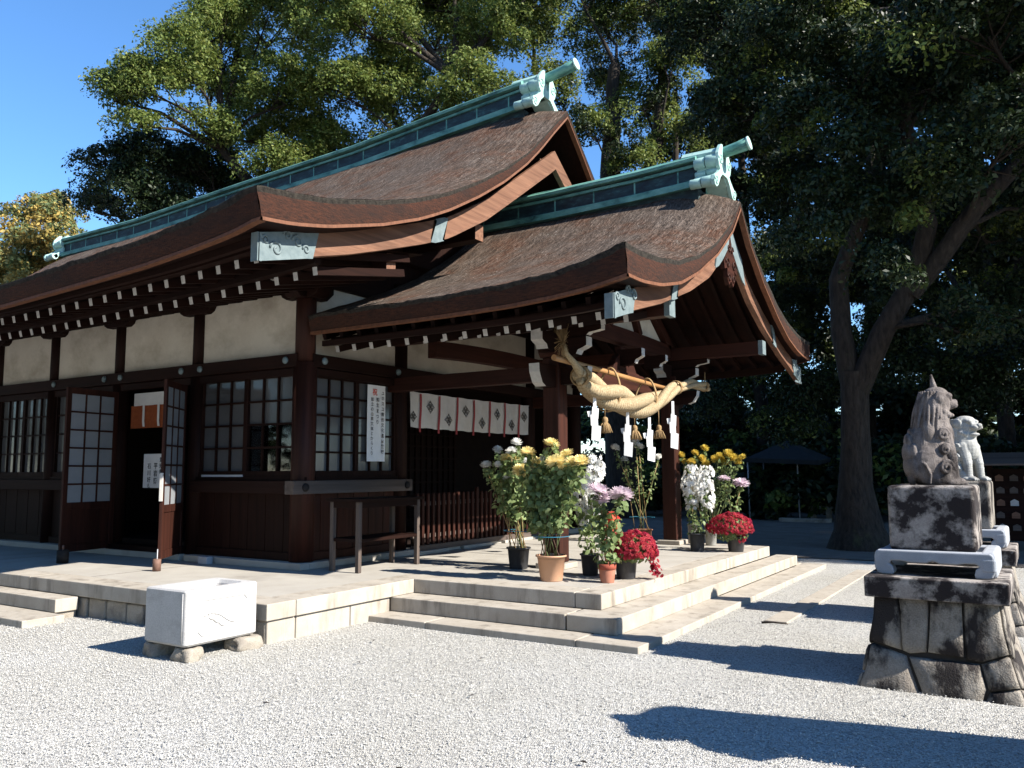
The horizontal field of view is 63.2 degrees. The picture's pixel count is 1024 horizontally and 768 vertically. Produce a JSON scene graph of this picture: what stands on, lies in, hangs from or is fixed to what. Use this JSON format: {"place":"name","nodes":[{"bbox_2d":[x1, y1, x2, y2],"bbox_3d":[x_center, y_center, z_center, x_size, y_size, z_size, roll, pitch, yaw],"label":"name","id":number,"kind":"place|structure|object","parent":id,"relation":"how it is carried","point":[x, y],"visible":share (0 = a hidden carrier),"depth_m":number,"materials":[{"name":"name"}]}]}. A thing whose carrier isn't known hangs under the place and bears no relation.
{"place":"outdoors","nodes":[
{"label":"outdoors","id":0,"kind":"place"},
{"bbox_2d":[0,0,1020,454],"label":"sky","id":1,"kind":"structure","parent":0,"point":[45,45],"materials":[{"name":"blue"}]},
{"bbox_2d":[0,555,1023,767],"bbox_3d":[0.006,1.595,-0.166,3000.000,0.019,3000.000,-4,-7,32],"label":"gravel ground","id":2,"kind":"structure","parent":0,"point":[854,599],"depth_m":5.76,"materials":[{"name":"white gravel"}]},
{"bbox_2d":[143,641,175,656],"bbox_3d":[-3.127,2.343,7.348,0.227,0.159,0.237,-4,-7,32],"label":"prop stone","id":3,"kind":"object","parent":2,"relation":"on","point":[151,649],"visible":0.6,"depth_m":7.28,"materials":[{"name":"stone"}]},
{"bbox_2d":[169,645,203,662],"bbox_3d":[-2.779,2.318,7.123,0.261,0.147,0.205,-4,-7,32],"label":"prop stone","id":4,"kind":"object","parent":2,"relation":"on","point":[192,654],"visible":0.84,"depth_m":7.05,"materials":[{"name":"stone"}]},
{"bbox_2d":[204,639,225,645],"bbox_3d":[-2.804,2.391,7.819,0.225,0.161,0.221,-4,-7,32],"label":"prop stone","id":5,"kind":"object","parent":2,"relation":"on","point":[217,642],"visible":0.2,"depth_m":7.73,"materials":[{"name":"stone"}]},
{"bbox_2d":[224,634,262,651],"bbox_3d":[-2.442,2.365,7.587,0.280,0.154,0.298,-4,-7,32],"label":"prop stone","id":6,"kind":"object","parent":2,"relation":"on","point":[245,642],"visible":0.82,"depth_m":7.50,"materials":[{"name":"stone"}]},
{"bbox_2d":[145,577,256,647],"bbox_3d":[-2.787,2.038,7.484,0.584,0.470,0.776,-4,-7,32],"label":"stone basin","id":7,"kind":"object","parent":6,"relation":"on","point":[192,613],"visible":1,"depth_m":7.24,"materials":[{"name":"stone"}]},
{"bbox_2d":[0,527,825,653],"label":"stone terrace","id":8,"kind":"structure","parent":2,"relation":"on","point":[487,591],"depth_m":9.29,"materials":[{"name":"stone"}]},
{"bbox_2d":[56,545,68,563],"bbox_3d":[-6.144,2.327,11.379,0.150,0.240,0.148,-4,-7,32],"label":"door stop","id":9,"kind":"object","parent":8,"relation":"on","point":[62,556],"depth_m":11.32,"materials":[{"name":"metal"}]},
{"bbox_2d":[152,549,160,570],"bbox_3d":[-4.447,2.205,10.421,0.100,0.270,0.098,-4,-7,32],"label":"door stop","id":10,"kind":"object","parent":8,"relation":"on","point":[156,565],"depth_m":10.38,"materials":[{"name":"wood"}]},
{"bbox_2d":[198,556,212,564],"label":"concrete block","id":11,"kind":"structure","parent":8,"relation":"on","point":[206,560],"depth_m":11.14,"materials":[{"name":"grey concrete"}]},
{"bbox_2d":[326,496,423,572],"bbox_3d":[-1.753,1.916,10.750,0.560,0.892,1.260,-4,-7,32],"label":"wooden stand","id":12,"kind":"object","parent":8,"relation":"on","point":[359,504],"visible":1,"depth_m":10.43,"materials":[{"name":"brown wood"}]},
{"bbox_2d":[0,58,809,569],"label":"shrine hall","id":13,"kind":"structure","parent":8,"relation":"on","point":[262,332],"depth_m":11.86,"materials":[{"name":"brown wood"}]},
{"bbox_2d":[0,398,46,476],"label":"window frame","id":14,"kind":"structure","parent":13,"relation":"in","point":[22,423],"depth_m":14.42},
{"bbox_2d":[52,396,65,476],"bbox_3d":[-6.900,0.810,13.463,1.654,1.395,0.120,-4,-7,32],"label":"window frame","id":15,"kind":"structure","parent":13,"relation":"in","point":[61,401],"depth_m":13.83,"materials":[{"name":"brown wood"}]},
{"bbox_2d":[58,387,118,551],"bbox_3d":[-6.246,1.258,12.312,0.040,2.360,0.920,-3,-6,21],"label":"door leaf","id":16,"kind":"structure","parent":13,"relation":"in","point":[91,415],"depth_m":12.28,"materials":[{"name":"brown wood"}]},
{"bbox_2d":[131,391,163,428],"bbox_3d":[-5.278,0.380,12.370,1.260,0.530,0.024,-4,-7,32],"label":"door curtain","id":17,"kind":"object","parent":13,"relation":"hanging from","point":[146,410],"depth_m":12.49,"materials":[{"name":"orange fabric"}]},
{"bbox_2d":[143,454,160,488],"bbox_3d":[-5.439,1.340,12.742,0.680,0.540,0.010,-4,-7,32],"label":"paper notice","id":18,"kind":"object","parent":13,"relation":"attached to","point":[151,470],"visible":0.61,"depth_m":12.81,"materials":[{"name":"white paper"}]},
{"bbox_2d":[158,379,187,558],"bbox_3d":[-4.635,1.154,11.374,0.044,2.360,0.990,0,-6,-6],"label":"door leaf","id":19,"kind":"structure","parent":13,"relation":"in","point":[171,484],"depth_m":11.32,"materials":[{"name":"brown wood"}]},
{"bbox_2d":[198,376,292,476],"bbox_3d":[-3.624,0.583,11.407,1.904,1.395,0.120,-4,-7,32],"label":"window frame","id":20,"kind":"structure","parent":13,"relation":"in","point":[246,426],"depth_m":11.37,"materials":[{"name":"brown wood"}]},
{"bbox_2d":[315,377,395,476],"bbox_3d":[-2.198,0.611,11.636,0.120,1.365,1.654,-4,-7,32],"label":"window frame","id":21,"kind":"structure","parent":13,"relation":"in","point":[341,405],"depth_m":11.50,"materials":[{"name":"brown wood"}]},
{"bbox_2d":[367,384,384,460],"bbox_3d":[-1.944,0.562,11.930,0.016,1.090,0.380,-4,-7,32],"label":"paper notice","id":22,"kind":"object","parent":13,"relation":"attached to","point":[376,423],"visible":1,"depth_m":11.93,"materials":[{"name":"white paper"}]},
{"bbox_2d":[406,420,456,521],"bbox_3d":[-1.699,1.590,15.242,0.040,1.810,2.300,-4,-7,32],"label":"lattice door","id":23,"kind":"structure","parent":13,"relation":"in","point":[409,433],"depth_m":15.52,"materials":[{"name":"brown wood"}]},
{"bbox_2d":[410,391,528,437],"bbox_3d":[-0.615,0.554,13.893,0.054,0.613,3.471,-4,-7,32],"label":"noren curtain","id":24,"kind":"object","parent":13,"relation":"hanging from","point":[437,412],"visible":1,"depth_m":13.67,"materials":[{"name":"white fabric"}]},
{"bbox_2d":[551,354,680,393],"bbox_3d":[1.647,-0.100,12.018,0.076,0.166,4.242,-4,-7,32],"label":"bamboo pole","id":25,"kind":"object","parent":13,"relation":"attached to","point":[554,357],"visible":0.77,"depth_m":11.48,"materials":[{"name":"brown wood"}]},
{"bbox_2d":[554,324,709,439],"bbox_3d":[1.977,0.127,12.352,0.436,1.436,5.335,-4,-7,32],"label":"sacred rope","id":26,"kind":"object","parent":13,"relation":"hanging from","point":[619,398],"visible":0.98,"depth_m":11.33,"materials":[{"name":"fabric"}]},
{"bbox_2d":[587,397,600,440],"bbox_3d":[1.062,0.439,10.763,0.170,0.610,0.057,1,-6,-9],"label":"paper streamer","id":27,"kind":"object","parent":26,"relation":"hanging from","point":[596,428],"visible":0.93,"depth_m":10.74,"materials":[{"name":"white paper"}]},
{"bbox_2d":[621,412,632,456],"bbox_3d":[1.602,0.706,11.607,0.170,0.630,0.057,-1,-6,8],"label":"paper streamer","id":28,"kind":"object","parent":26,"relation":"hanging from","point":[628,443],"visible":1,"depth_m":11.59,"materials":[{"name":"white paper"}]},
{"bbox_2d":[643,417,655,461],"bbox_3d":[2.020,0.816,12.244,0.170,0.660,0.057,1,-6,-15],"label":"paper streamer","id":29,"kind":"object","parent":26,"relation":"hanging from","point":[648,436],"visible":1,"depth_m":12.23,"materials":[{"name":"white paper"}]},
{"bbox_2d":[667,401,678,448],"bbox_3d":[2.523,0.648,13.071,0.170,0.760,0.057,0,-6,-3],"label":"paper streamer","id":30,"kind":"object","parent":26,"relation":"hanging from","point":[671,421],"visible":1,"depth_m":13.05,"materials":[{"name":"white paper"}]},
{"bbox_2d":[410,487,538,554],"bbox_3d":[-0.500,2.188,13.790,0.180,0.970,3.560,-4,-7,32],"label":"picket fence","id":31,"kind":"object","parent":8,"relation":"on","point":[471,541],"visible":0.68,"depth_m":13.29,"materials":[{"name":"brown wood"}]},
{"bbox_2d":[481,438,530,568],"bbox_3d":[-0.105,1.526,10.760,0.860,1.656,0.414,-4,-7,32],"label":"potted chrysanthemum","id":32,"kind":"object","parent":8,"relation":"on","point":[518,555],"visible":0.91,"depth_m":10.64,"materials":[{"name":"green plant"}]},
{"bbox_2d":[512,437,589,581],"bbox_3d":[0.450,1.409,9.425,1.108,1.607,0.458,-4,-7,32],"label":"potted chrysanthemum","id":33,"kind":"object","parent":8,"relation":"on","point":[551,477],"visible":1,"depth_m":9.33,"materials":[{"name":"green plant"}]},
{"bbox_2d":[573,454,605,575],"bbox_3d":[0.908,1.546,9.922,0.459,1.435,0.266,-6,-8,43],"label":"potted chrysanthemum","id":34,"kind":"object","parent":8,"relation":"on","point":[589,566],"visible":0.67,"depth_m":9.85,"materials":[{"name":"green plant"}]},
{"bbox_2d":[585,482,633,582],"bbox_3d":[1.059,1.645,9.277,0.377,1.104,0.620,5,-8,-40],"label":"potted chrysanthemum","id":35,"kind":"object","parent":8,"relation":"on","point":[620,493],"visible":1,"depth_m":9.21,"materials":[{"name":"plant"}]},
{"bbox_2d":[602,511,619,561],"bbox_3d":[1.342,2.070,11.307,0.271,0.676,0.270,-3,-6,23],"label":"potted plant","id":36,"kind":"object","parent":8,"relation":"on","point":[618,517],"visible":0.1,"depth_m":11.26,"materials":[{"name":"orange plant"}]},
{"bbox_2d":[609,529,663,579],"bbox_3d":[1.391,1.940,9.525,0.575,0.565,0.590,4,-7,-36],"label":"potted chrysanthemum","id":37,"kind":"object","parent":8,"relation":"on","point":[632,550],"visible":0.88,"depth_m":9.41,"materials":[{"name":"red plant"}]},
{"bbox_2d":[611,439,661,537],"bbox_3d":[2.198,1.849,14.667,0.901,1.805,0.447,-1,-6,4],"label":"potted chrysanthemum","id":38,"kind":"object","parent":8,"relation":"on","point":[638,445],"visible":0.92,"depth_m":14.64,"materials":[{"name":"plant"}]},
{"bbox_2d":[685,485,697,542],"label":"potted chrysanthemum","id":39,"kind":"object","parent":8,"relation":"on","point":[689,528],"visible":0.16,"depth_m":14.05,"materials":[{"name":"plant"}]},
{"bbox_2d":[680,464,715,551],"bbox_3d":[2.851,1.887,12.743,0.562,1.326,0.297,-4,-7,32],"label":"potted chrysanthemum","id":40,"kind":"object","parent":8,"relation":"on","point":[697,537],"visible":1,"depth_m":12.71,"materials":[{"name":"white plant"}]},
{"bbox_2d":[679,445,745,545],"bbox_3d":[3.274,1.816,13.683,1.231,1.659,0.388,-4,-7,32],"label":"potted chrysanthemum","id":41,"kind":"object","parent":8,"relation":"on","point":[720,459],"visible":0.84,"depth_m":13.66,"materials":[{"name":"plant"}]},
{"bbox_2d":[705,511,754,551],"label":"potted chrysanthemum","id":42,"kind":"object","parent":8,"relation":"on","point":[735,539],"visible":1,"depth_m":12.48,"materials":[{"name":"red plant"}]},
{"bbox_2d":[718,475,748,534],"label":"potted chrysanthemum","id":43,"kind":"object","parent":8,"relation":"on","point":[742,481],"visible":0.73,"depth_m":12.96,"materials":[{"name":"plant"}]},
{"bbox_2d":[761,621,787,624],"bbox_3d":[2.736,2.488,8.667,0.267,0.023,0.038,-2,-6,20],"label":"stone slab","id":44,"kind":"object","parent":2,"relation":"on","point":[773,622],"visible":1,"depth_m":8.68,"materials":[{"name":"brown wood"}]},
{"bbox_2d":[765,570,871,622],"bbox_3d":[4.173,2.740,10.952,0.230,0.046,5.250,-4,-7,32],"label":"kerb strip","id":45,"kind":"object","parent":2,"relation":"on","point":[795,610],"visible":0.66,"depth_m":10.27,"materials":[{"name":"stone"}]},
{"bbox_2d":[857,484,1023,706],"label":"statue pedestal","id":46,"kind":"object","parent":2,"relation":"on","point":[948,630],"visible":0.96,"depth_m":6.12,"materials":[{"name":"stone"}]},
{"bbox_2d":[902,374,967,484],"bbox_3d":[3.360,0.371,6.680,0.447,0.901,0.344,-1,-6,6],"label":"guardian statue","id":47,"kind":"object","parent":46,"relation":"on","point":[929,455],"visible":0.98,"depth_m":6.57,"materials":[{"name":"stone"}]},
{"bbox_2d":[918,481,1023,636],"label":"statue pedestal","id":48,"kind":"object","parent":2,"relation":"on","point":[999,535],"visible":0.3,"depth_m":8.44,"materials":[{"name":"stone"}]},
{"bbox_2d":[950,416,990,480],"bbox_3d":[4.857,0.702,8.990,0.398,0.709,0.480,2,-6,-22],"label":"guardian statue","id":49,"kind":"object","parent":48,"relation":"on","point":[969,455],"visible":0.68,"depth_m":8.84,"materials":[{"name":"stone"}]},
{"bbox_2d":[584,506,1023,566],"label":"earth ground","id":50,"kind":"structure","parent":0,"point":[805,539],"depth_m":20.50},
{"bbox_2d":[0,188,89,284],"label":"autumn tree","id":51,"kind":"object","parent":50,"relation":"on","point":[34,240],"visible":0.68,"depth_m":36.07,"materials":[{"name":"yellow plant"}]},
{"bbox_2d":[56,124,265,224],"bbox_3d":[-9.602,-1.852,28.698,11.318,13.318,5.607,2,-6,-23],"label":"camphor tree","id":52,"kind":"object","parent":50,"relation":"on","point":[183,169],"visible":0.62,"depth_m":26.93,"materials":[{"name":"green plant"}]},
{"bbox_2d":[77,0,583,181],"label":"camphor tree","id":53,"kind":"object","parent":50,"relation":"on","point":[397,35],"visible":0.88,"depth_m":26.16,"materials":[{"name":"green plant"}]},
{"bbox_2d":[462,0,721,518],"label":"camphor tree","id":54,"kind":"object","parent":50,"relation":"on","point":[604,18],"visible":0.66,"depth_m":28.97,"materials":[{"name":"green plant"}]},
{"bbox_2d":[673,90,729,160],"bbox_3d":[6.318,-3.399,33.203,5.139,17.209,0.569,-3,-7,26],"label":"tree trunk","id":55,"kind":"object","parent":50,"relation":"on","point":[676,154],"visible":0.01,"depth_m":33.53,"materials":[{"name":"brown plant"}]},
{"bbox_2d":[738,134,802,448],"bbox_3d":[9.693,-3.388,33.423,4.966,17.214,0.677,-4,-7,32],"label":"tree trunk","id":56,"kind":"object","parent":50,"relation":"on","point":[758,400],"visible":0.02,"depth_m":32.76,"materials":[{"name":"brown plant"}]},
{"bbox_2d":[746,441,830,517],"bbox_3d":[8.979,3.096,26.916,2.250,2.550,1.800,-4,-7,32],"label":"canopy tent","id":57,"kind":"object","parent":50,"relation":"on","point":[796,454],"visible":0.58,"depth_m":26.43,"materials":[{"name":"fabric"}]},
{"bbox_2d":[581,0,1023,519],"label":"background wood","id":58,"kind":"object","parent":50,"relation":"on","point":[773,489],"visible":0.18,"depth_m":30.73,"materials":[{"name":"green plant"}]},
{"bbox_2d":[779,517,831,522],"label":"stone kerb","id":59,"kind":"structure","parent":50,"relation":"on","point":[814,520],"depth_m":25.26,"materials":[{"name":"stone"}]},
{"bbox_2d":[650,0,1023,551],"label":"camphor tree","id":60,"kind":"object","parent":50,"relation":"on","point":[890,94],"visible":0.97,"depth_m":16.64,"materials":[{"name":"green plant"}]},
{"bbox_2d":[796,145,909,440],"bbox_3d":[13.567,-3.533,32.167,5.197,17.219,0.780,-4,-7,32],"label":"tree trunk","id":61,"kind":"object","parent":50,"relation":"on","point":[870,423],"visible":0.01,"depth_m":31.42,"materials":[{"name":"brown plant"}]},
{"bbox_2d":[932,119,1023,448],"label":"tree trunk","id":62,"kind":"object","parent":50,"relation":"on","point":[1006,425],"visible":0.09,"depth_m":27.44,"materials":[{"name":"brown plant"}]},
{"bbox_2d":[981,452,1023,541],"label":"votive rack","id":63,"kind":"object","parent":50,"relation":"on","point":[1008,488],"visible":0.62,"depth_m":16.25,"materials":[{"name":"brown wood"}]},
{"bbox_2d":[808,506,832,518],"bbox_3d":[9.792,4.095,26.357,0.700,0.440,0.300,-4,-7,32],"label":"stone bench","id":64,"kind":"object","parent":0,"point":[828,513],"visible":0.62,"depth_m":26.17,"materials":[{"name":"stone"}]}
]}

